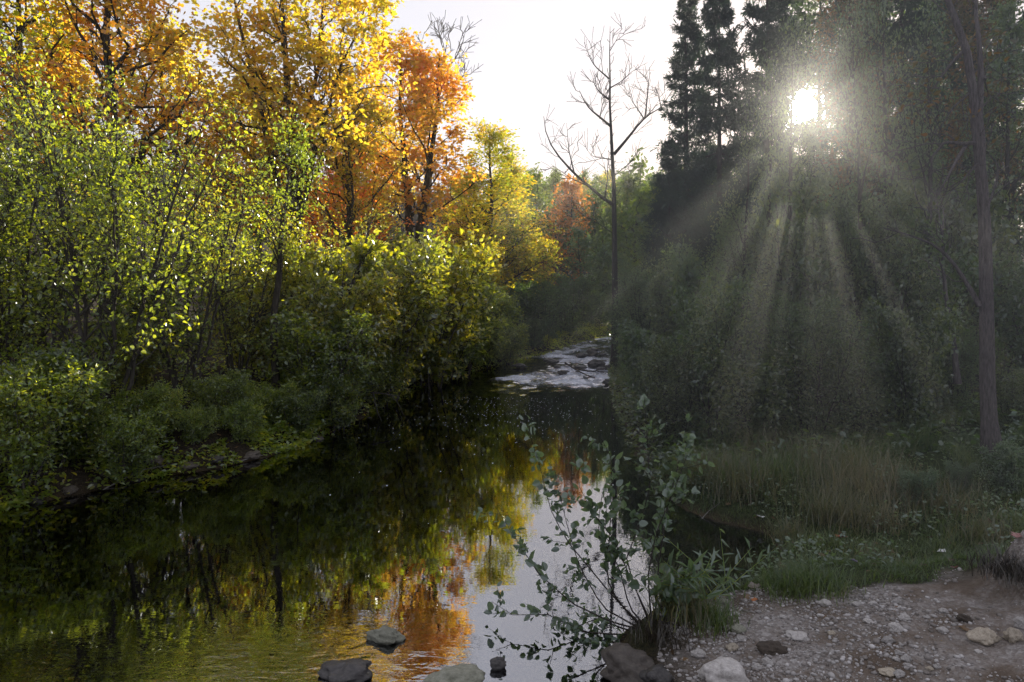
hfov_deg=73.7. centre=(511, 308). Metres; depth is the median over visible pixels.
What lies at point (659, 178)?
spruce tree
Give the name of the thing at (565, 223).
hill tree
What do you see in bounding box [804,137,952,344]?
understorey shrub
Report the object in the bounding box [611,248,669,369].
understorey shrub
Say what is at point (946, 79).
birch tree
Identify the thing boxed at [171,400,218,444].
leafy bush
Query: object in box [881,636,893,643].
cobble
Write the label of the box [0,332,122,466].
leafy bush
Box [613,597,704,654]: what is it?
grass tussock
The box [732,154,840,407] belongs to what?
understorey shrub
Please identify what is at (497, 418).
foam
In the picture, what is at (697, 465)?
grass tussock
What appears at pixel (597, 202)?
hill tree
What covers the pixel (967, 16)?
birch tree
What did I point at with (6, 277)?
alder tree
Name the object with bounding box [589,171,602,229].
hill tree
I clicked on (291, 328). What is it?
leafy bush
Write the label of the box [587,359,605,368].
rock
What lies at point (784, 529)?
grass tussock
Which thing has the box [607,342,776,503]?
bank undergrowth
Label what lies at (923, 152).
birch tree
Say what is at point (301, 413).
leafy bush
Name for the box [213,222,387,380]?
leafy bush
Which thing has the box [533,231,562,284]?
hill tree
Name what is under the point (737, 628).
cobble
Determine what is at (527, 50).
sky
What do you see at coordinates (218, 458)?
shore stone
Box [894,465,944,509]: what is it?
leafy bush
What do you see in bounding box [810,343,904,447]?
understorey shrub
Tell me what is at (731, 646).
cobble
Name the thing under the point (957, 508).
grass tussock
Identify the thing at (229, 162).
maple tree
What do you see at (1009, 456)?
leafy bush
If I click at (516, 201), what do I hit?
hill tree
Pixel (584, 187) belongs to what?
hill tree
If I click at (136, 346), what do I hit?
alder tree
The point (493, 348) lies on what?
leafy bush
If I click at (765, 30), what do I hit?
spruce tree
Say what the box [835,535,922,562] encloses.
grass tussock
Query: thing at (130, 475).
fallen branch
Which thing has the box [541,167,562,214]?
hill tree
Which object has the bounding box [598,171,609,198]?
hill tree
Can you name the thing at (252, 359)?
leafy bush
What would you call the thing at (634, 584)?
goldenrod plant
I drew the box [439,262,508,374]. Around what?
leafy bush
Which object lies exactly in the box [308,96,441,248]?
maple tree
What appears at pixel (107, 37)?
maple tree
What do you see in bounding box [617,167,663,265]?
hill tree
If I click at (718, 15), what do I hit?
spruce tree
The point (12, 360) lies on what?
leafy bush
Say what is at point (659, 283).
understorey shrub
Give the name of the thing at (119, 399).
leafy bush
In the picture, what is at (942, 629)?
cobble
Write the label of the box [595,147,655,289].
hill tree
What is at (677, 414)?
understorey shrub
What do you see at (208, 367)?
ground cover
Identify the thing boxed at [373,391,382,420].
fallen branch
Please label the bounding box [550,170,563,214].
hill tree
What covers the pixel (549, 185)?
hill tree
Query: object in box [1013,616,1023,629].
boulder
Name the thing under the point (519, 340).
leafy bush
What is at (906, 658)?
cobble
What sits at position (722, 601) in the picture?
cobble
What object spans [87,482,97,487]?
shore stone
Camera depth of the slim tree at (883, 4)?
13.89 m
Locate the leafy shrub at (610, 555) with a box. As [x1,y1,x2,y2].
[468,394,714,645]
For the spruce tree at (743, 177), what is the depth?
18.38 m
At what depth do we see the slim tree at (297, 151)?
13.98 m
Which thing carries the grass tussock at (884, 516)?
on the ground at (970, 592)
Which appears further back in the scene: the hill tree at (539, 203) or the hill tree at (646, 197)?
the hill tree at (539, 203)
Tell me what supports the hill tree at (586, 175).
on the ground at (970, 592)
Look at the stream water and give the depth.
7.01 m
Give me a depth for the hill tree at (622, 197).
60.15 m
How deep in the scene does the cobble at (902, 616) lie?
4.64 m
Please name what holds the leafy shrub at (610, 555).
on the ground at (970, 592)
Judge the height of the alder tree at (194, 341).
4.938 m
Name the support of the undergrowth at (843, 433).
on the ground at (970, 592)
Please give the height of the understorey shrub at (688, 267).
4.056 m
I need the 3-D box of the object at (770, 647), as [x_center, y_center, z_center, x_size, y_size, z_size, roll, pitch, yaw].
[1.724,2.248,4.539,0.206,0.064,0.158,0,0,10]
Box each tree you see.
[0,0,185,275]
[0,0,262,325]
[0,5,98,281]
[0,19,263,411]
[0,50,153,368]
[0,65,143,381]
[0,122,61,306]
[32,132,241,375]
[59,126,284,409]
[85,7,250,311]
[145,0,417,265]
[147,104,284,263]
[166,164,314,382]
[172,63,328,264]
[219,99,335,393]
[266,194,406,318]
[268,173,332,254]
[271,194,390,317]
[272,62,414,267]
[302,153,428,252]
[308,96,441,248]
[327,27,490,243]
[416,10,482,223]
[427,163,530,260]
[430,174,484,243]
[439,117,566,321]
[470,145,569,321]
[505,180,524,226]
[511,205,545,279]
[512,162,561,267]
[523,179,556,264]
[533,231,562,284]
[534,14,676,368]
[538,181,554,237]
[540,172,598,306]
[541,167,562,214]
[543,178,555,213]
[546,170,561,228]
[549,178,588,256]
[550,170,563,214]
[554,192,573,249]
[558,221,597,319]
[572,181,609,290]
[574,176,604,248]
[575,173,590,225]
[581,168,590,203]
[581,175,610,255]
[581,211,622,302]
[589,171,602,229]
[592,168,637,284]
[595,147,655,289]
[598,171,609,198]
[601,175,610,204]
[603,168,615,184]
[605,188,623,245]
[613,140,704,366]
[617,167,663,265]
[617,174,710,315]
[617,208,645,269]
[618,180,709,270]
[632,159,715,252]
[639,0,771,333]
[641,0,722,276]
[684,0,828,337]
[693,162,736,261]
[710,0,838,331]
[715,104,774,414]
[715,159,771,347]
[726,0,852,228]
[741,41,801,331]
[747,0,827,384]
[759,117,808,219]
[779,0,923,337]
[792,0,977,327]
[792,122,842,299]
[809,2,943,218]
[811,154,845,230]
[820,0,906,319]
[825,0,1023,344]
[835,0,932,282]
[849,0,1023,454]
[884,0,967,375]
[892,3,1004,176]
[894,0,1022,333]
[895,119,959,287]
[902,0,1023,346]
[941,0,1023,327]
[943,0,1023,366]
[989,77,1023,260]
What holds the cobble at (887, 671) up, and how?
on the ground at (970, 592)
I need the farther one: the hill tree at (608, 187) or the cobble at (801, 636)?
the hill tree at (608, 187)
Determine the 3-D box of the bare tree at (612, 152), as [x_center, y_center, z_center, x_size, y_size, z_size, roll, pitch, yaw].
[3.560,-4.326,25.840,5.551,13.529,3.381,0,0,0]
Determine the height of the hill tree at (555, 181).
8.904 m
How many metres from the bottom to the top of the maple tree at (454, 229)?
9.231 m
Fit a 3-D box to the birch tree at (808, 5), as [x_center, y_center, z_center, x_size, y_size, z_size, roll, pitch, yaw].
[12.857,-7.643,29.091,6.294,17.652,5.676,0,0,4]
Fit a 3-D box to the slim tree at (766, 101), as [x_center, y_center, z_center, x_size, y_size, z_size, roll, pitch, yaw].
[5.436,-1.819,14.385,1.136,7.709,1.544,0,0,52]
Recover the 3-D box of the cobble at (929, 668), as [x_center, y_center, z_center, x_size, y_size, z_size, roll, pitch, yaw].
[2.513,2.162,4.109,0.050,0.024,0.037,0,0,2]
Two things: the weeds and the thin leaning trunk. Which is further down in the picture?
the weeds
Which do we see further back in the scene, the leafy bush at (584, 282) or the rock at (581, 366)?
the leafy bush at (584, 282)
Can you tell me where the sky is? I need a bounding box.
[0,0,1023,226]
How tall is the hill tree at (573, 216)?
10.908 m
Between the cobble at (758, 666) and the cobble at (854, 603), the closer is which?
the cobble at (758, 666)
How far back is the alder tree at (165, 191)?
14.43 m
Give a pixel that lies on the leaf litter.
(963, 627)
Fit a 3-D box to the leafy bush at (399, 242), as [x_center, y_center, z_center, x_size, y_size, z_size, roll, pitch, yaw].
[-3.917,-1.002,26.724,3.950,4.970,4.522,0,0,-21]
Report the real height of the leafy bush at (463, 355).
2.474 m
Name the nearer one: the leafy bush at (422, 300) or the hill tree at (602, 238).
the leafy bush at (422, 300)
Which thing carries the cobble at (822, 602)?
on the ground at (970, 592)
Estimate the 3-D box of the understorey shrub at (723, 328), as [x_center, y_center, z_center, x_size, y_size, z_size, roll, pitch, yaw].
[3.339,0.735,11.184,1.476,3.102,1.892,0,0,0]
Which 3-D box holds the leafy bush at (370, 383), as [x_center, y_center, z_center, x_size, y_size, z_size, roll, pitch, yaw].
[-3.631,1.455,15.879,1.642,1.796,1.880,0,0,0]
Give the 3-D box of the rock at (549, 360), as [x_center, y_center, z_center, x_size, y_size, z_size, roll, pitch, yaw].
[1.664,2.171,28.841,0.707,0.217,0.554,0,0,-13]
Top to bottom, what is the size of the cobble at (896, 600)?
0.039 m
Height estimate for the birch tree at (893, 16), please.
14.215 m
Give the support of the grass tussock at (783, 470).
on the ground at (970, 592)
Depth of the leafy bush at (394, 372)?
17.27 m
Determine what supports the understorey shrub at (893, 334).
on the ground at (970, 592)
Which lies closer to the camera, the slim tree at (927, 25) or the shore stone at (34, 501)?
the shore stone at (34, 501)
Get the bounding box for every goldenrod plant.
[609,554,707,626]
[621,534,723,610]
[690,529,777,604]
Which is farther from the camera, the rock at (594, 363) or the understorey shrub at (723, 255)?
the rock at (594, 363)
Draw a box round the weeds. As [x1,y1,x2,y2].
[655,406,1023,585]
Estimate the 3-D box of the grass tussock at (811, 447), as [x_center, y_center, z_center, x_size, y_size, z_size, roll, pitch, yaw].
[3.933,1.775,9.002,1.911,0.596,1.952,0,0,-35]
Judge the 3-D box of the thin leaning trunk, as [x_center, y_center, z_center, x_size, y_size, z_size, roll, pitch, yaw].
[6.500,-0.446,10.671,1.141,3.220,0.671,0,0,-31]
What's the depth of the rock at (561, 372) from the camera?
24.58 m
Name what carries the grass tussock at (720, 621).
on the ground at (970, 592)
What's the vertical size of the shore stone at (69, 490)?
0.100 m
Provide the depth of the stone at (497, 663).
4.73 m
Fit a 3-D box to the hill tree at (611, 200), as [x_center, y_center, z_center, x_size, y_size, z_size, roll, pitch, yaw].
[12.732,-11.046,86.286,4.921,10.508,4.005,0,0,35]
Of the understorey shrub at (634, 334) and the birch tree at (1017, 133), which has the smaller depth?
the understorey shrub at (634, 334)
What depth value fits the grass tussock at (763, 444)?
9.81 m
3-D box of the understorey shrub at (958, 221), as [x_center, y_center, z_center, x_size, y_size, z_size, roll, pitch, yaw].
[8.886,-0.778,14.225,2.657,4.964,2.523,0,0,6]
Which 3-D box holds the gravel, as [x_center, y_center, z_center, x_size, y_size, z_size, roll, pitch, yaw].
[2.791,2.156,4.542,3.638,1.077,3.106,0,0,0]
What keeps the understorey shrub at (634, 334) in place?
on the ground at (970, 592)
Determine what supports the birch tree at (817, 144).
on the ground at (970, 592)
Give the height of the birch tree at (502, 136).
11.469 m
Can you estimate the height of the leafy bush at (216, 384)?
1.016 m
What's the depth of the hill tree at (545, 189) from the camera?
80.83 m
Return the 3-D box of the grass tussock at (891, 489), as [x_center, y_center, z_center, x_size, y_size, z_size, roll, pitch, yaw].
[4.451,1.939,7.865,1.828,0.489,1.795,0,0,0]
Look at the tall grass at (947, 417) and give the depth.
9.37 m
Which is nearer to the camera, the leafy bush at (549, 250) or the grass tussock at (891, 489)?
the grass tussock at (891, 489)
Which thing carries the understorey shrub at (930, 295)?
on the ground at (970, 592)
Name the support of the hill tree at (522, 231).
on the ground at (970, 592)
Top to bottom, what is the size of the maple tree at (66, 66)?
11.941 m
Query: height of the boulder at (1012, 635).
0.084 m
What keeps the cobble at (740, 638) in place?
on the ground at (970, 592)
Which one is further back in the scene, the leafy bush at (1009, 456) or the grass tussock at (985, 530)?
the leafy bush at (1009, 456)
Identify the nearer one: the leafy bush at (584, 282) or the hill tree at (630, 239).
the leafy bush at (584, 282)
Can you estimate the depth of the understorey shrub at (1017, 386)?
9.55 m
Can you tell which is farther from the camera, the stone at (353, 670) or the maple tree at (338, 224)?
the maple tree at (338, 224)
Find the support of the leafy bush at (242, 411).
on the ground at (970, 592)
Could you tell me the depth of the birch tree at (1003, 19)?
15.04 m
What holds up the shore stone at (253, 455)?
on the ground at (970, 592)
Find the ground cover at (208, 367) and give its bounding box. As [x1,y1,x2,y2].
[0,313,610,471]
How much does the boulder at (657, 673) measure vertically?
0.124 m
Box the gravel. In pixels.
[657,539,1023,681]
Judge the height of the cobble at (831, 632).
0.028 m
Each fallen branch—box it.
[102,459,173,489]
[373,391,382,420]
[564,362,594,377]
[575,368,606,374]
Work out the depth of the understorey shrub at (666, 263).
17.69 m
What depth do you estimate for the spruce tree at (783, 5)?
29.55 m
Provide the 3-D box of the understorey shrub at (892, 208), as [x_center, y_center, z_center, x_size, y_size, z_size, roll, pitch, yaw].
[6.206,-0.330,11.452,1.721,4.563,2.480,0,0,-18]
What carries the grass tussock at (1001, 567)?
on the ground at (970, 592)
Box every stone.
[28,496,43,503]
[62,485,78,494]
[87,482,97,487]
[147,455,167,466]
[176,462,199,470]
[207,455,224,463]
[244,450,260,459]
[318,658,372,681]
[366,625,405,644]
[423,663,485,681]
[490,656,505,670]
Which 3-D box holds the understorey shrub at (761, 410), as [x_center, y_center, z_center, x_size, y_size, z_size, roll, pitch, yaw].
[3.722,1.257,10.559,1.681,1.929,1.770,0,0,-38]
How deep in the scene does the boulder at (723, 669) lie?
4.19 m
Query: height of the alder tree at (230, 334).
4.583 m
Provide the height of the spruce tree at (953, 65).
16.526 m
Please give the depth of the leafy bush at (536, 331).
32.70 m
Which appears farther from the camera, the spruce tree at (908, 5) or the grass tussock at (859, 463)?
the spruce tree at (908, 5)
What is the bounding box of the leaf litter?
[13,377,1022,660]
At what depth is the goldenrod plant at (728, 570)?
5.68 m
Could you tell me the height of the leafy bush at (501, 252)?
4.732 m
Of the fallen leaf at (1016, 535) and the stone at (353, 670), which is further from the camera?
the fallen leaf at (1016, 535)
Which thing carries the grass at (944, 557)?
on the ground at (970, 592)
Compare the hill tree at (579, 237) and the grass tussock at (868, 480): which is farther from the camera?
the hill tree at (579, 237)
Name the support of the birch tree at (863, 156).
on the ground at (970, 592)
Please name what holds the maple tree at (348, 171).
on the ground at (970, 592)
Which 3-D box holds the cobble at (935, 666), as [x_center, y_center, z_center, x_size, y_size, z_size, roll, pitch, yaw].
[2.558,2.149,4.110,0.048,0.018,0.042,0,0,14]
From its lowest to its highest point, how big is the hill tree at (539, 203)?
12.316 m
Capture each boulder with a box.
[600,642,654,681]
[639,664,673,681]
[699,656,749,681]
[965,627,1001,645]
[1003,627,1023,642]
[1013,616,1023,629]
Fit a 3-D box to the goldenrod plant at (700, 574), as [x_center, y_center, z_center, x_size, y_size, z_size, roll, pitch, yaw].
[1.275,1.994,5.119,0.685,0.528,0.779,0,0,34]
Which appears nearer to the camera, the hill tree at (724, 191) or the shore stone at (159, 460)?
the shore stone at (159, 460)
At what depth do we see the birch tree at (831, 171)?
26.11 m
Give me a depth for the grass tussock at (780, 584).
5.38 m
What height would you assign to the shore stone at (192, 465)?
0.118 m
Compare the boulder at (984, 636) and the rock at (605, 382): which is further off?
the rock at (605, 382)
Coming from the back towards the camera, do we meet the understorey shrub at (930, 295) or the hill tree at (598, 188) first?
the hill tree at (598, 188)
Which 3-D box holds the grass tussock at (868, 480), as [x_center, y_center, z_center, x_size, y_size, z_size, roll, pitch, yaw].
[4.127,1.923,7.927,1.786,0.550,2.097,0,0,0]
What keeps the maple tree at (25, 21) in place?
on the ground at (970, 592)
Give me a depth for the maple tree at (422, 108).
31.93 m
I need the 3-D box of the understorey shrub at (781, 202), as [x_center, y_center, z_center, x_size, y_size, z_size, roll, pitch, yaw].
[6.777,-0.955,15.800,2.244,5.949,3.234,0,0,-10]
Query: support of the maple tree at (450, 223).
on the ground at (970, 592)
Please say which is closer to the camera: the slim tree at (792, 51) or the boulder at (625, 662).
the boulder at (625, 662)
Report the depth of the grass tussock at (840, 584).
5.34 m
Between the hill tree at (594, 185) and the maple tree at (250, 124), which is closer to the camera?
the maple tree at (250, 124)
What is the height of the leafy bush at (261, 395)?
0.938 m
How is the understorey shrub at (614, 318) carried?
on the ground at (970, 592)
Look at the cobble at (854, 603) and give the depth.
5.02 m
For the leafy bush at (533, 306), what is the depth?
34.01 m
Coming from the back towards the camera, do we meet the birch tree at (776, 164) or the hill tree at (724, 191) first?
the hill tree at (724, 191)
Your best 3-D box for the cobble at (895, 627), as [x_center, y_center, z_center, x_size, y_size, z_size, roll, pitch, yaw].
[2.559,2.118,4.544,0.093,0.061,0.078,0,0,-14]
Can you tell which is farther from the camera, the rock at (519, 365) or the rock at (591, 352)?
the rock at (591, 352)
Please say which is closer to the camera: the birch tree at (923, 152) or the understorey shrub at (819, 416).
the understorey shrub at (819, 416)
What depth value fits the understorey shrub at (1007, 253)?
14.12 m
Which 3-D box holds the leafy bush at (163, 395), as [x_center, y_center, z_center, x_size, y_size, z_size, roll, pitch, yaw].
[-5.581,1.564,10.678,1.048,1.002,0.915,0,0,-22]
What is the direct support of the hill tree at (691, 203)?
on the ground at (970, 592)
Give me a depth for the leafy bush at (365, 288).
14.87 m
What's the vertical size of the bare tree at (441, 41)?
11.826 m
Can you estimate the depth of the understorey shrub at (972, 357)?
10.86 m
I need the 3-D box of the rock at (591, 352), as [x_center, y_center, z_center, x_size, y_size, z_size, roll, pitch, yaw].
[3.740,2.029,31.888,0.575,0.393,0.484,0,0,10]
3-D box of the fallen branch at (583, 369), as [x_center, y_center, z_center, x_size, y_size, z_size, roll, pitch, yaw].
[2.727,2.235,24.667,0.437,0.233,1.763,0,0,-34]
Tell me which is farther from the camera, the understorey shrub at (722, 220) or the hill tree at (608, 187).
the hill tree at (608, 187)
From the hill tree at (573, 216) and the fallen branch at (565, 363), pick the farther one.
the hill tree at (573, 216)
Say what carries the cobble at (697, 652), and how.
on the ground at (970, 592)
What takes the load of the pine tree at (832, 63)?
on the ground at (970, 592)
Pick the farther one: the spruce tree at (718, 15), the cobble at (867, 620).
the spruce tree at (718, 15)
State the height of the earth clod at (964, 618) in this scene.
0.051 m
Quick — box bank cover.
[0,322,611,512]
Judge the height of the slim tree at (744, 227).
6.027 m
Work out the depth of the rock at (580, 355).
31.03 m
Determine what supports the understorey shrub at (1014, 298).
on the ground at (970, 592)
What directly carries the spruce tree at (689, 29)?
on the ground at (970, 592)
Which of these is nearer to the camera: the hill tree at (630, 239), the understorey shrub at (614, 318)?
the understorey shrub at (614, 318)
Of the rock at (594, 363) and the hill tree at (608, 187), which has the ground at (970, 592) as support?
the hill tree at (608, 187)
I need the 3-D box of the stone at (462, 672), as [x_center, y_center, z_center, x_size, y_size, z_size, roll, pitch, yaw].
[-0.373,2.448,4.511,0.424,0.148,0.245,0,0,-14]
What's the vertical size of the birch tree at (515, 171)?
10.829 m
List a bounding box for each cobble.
[690,647,705,657]
[718,598,729,606]
[725,642,738,651]
[727,623,746,633]
[736,635,746,641]
[751,662,762,669]
[762,657,773,664]
[785,630,808,641]
[817,598,831,605]
[827,630,835,635]
[852,601,860,605]
[862,618,874,624]
[867,601,877,605]
[878,667,894,676]
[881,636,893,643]
[888,622,903,632]
[892,598,902,602]
[893,669,904,678]
[898,613,910,620]
[900,655,912,661]
[925,666,933,670]
[933,664,941,668]
[936,626,948,632]
[938,607,947,612]
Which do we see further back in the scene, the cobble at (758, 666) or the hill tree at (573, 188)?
the hill tree at (573, 188)
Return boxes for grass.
[624,396,1023,508]
[652,419,1023,591]
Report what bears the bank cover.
on the ground at (970, 592)
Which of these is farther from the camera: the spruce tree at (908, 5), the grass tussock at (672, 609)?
the spruce tree at (908, 5)
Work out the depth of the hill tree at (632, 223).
43.36 m
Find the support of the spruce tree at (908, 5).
on the ground at (970, 592)
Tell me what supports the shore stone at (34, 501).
on the ground at (970, 592)
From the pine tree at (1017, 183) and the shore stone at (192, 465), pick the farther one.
the pine tree at (1017, 183)
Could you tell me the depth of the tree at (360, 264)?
15.96 m
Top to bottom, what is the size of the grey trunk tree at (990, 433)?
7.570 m
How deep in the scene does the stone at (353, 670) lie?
4.61 m
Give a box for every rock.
[512,363,527,367]
[543,358,559,362]
[557,370,566,374]
[572,365,586,368]
[576,353,586,357]
[586,348,597,355]
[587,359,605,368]
[602,379,612,384]
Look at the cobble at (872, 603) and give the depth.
4.99 m
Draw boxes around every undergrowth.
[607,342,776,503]
[617,359,1023,485]
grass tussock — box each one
[611,555,736,633]
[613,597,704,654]
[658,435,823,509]
[662,588,751,641]
[664,439,747,488]
[696,410,835,463]
[727,438,838,498]
[735,422,874,482]
[744,541,862,606]
[752,552,891,602]
[761,507,824,545]
[768,449,940,515]
[771,474,899,536]
[791,426,934,501]
[806,486,938,541]
[827,451,971,510]
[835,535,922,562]
[889,469,1015,526]
[935,509,1021,550]
[947,539,1023,586]
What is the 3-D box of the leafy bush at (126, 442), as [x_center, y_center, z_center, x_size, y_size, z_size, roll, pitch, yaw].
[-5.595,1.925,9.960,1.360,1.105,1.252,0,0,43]
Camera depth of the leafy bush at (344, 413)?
13.74 m
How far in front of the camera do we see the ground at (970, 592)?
5.32 m
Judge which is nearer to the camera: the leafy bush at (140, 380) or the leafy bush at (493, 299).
the leafy bush at (140, 380)
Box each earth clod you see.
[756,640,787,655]
[956,614,974,622]
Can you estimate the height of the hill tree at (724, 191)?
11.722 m
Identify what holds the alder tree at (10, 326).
on the ground at (970, 592)
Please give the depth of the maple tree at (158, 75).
27.68 m
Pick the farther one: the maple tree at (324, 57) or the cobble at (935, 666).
the maple tree at (324, 57)
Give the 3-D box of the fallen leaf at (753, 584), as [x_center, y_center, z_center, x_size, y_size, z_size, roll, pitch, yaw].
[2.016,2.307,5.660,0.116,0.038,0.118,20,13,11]
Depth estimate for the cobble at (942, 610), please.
4.70 m
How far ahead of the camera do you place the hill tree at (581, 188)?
93.53 m
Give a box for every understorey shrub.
[600,294,647,370]
[610,313,703,423]
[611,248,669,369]
[625,324,730,451]
[642,229,704,334]
[642,257,703,391]
[664,234,755,411]
[667,260,766,445]
[696,332,817,447]
[698,201,805,403]
[706,189,773,369]
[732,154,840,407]
[745,208,897,410]
[750,142,853,332]
[754,275,883,450]
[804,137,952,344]
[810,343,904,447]
[814,157,953,418]
[851,287,964,444]
[860,218,978,416]
[866,151,1020,387]
[908,325,1004,416]
[944,205,1023,378]
[967,248,1023,383]
[995,359,1023,432]
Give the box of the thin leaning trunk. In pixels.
[908,178,961,383]
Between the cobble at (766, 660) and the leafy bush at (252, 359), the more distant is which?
the leafy bush at (252, 359)
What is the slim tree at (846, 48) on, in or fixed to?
on the ground at (970, 592)
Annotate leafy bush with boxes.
[0,277,56,361]
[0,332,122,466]
[0,355,111,489]
[41,382,135,465]
[70,315,178,394]
[77,400,173,482]
[122,377,191,441]
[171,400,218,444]
[180,366,257,425]
[191,243,302,376]
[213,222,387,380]
[215,395,267,442]
[237,300,385,413]
[244,378,299,423]
[258,260,410,401]
[270,384,329,434]
[285,357,373,432]
[297,225,469,401]
[340,345,390,409]
[343,227,507,388]
[369,341,414,406]
[380,314,449,386]
[383,220,444,271]
[433,314,483,379]
[434,235,515,293]
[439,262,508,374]
[464,226,562,327]
[471,314,517,368]
[474,280,523,326]
[498,321,532,363]
[503,276,577,343]
[513,316,554,348]
[536,269,598,336]
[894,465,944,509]
[970,435,1023,496]
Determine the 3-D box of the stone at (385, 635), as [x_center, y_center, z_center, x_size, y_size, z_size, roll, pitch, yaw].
[-0.963,2.463,5.162,0.310,0.111,0.176,0,0,13]
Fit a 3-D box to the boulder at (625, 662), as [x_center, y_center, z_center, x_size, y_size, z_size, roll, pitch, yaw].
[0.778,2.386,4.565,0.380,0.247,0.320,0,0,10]
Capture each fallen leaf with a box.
[748,582,758,587]
[1010,532,1021,537]
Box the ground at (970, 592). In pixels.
[0,162,1023,681]
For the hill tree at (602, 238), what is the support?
on the ground at (970, 592)
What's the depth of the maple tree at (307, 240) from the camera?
35.88 m
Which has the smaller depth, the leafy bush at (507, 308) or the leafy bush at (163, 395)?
the leafy bush at (163, 395)
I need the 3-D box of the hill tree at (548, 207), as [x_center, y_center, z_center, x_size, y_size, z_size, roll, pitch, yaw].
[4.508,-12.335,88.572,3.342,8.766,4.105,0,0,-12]
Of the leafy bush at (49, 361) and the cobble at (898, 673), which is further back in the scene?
the leafy bush at (49, 361)
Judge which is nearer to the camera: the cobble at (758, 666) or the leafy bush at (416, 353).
the cobble at (758, 666)
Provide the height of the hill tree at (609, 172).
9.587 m
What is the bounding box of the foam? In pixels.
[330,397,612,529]
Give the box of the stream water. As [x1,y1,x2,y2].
[0,337,778,681]
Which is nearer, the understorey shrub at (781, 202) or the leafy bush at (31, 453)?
the leafy bush at (31, 453)
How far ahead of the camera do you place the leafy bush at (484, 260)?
20.90 m
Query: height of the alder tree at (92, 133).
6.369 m
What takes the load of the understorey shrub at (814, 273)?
on the ground at (970, 592)

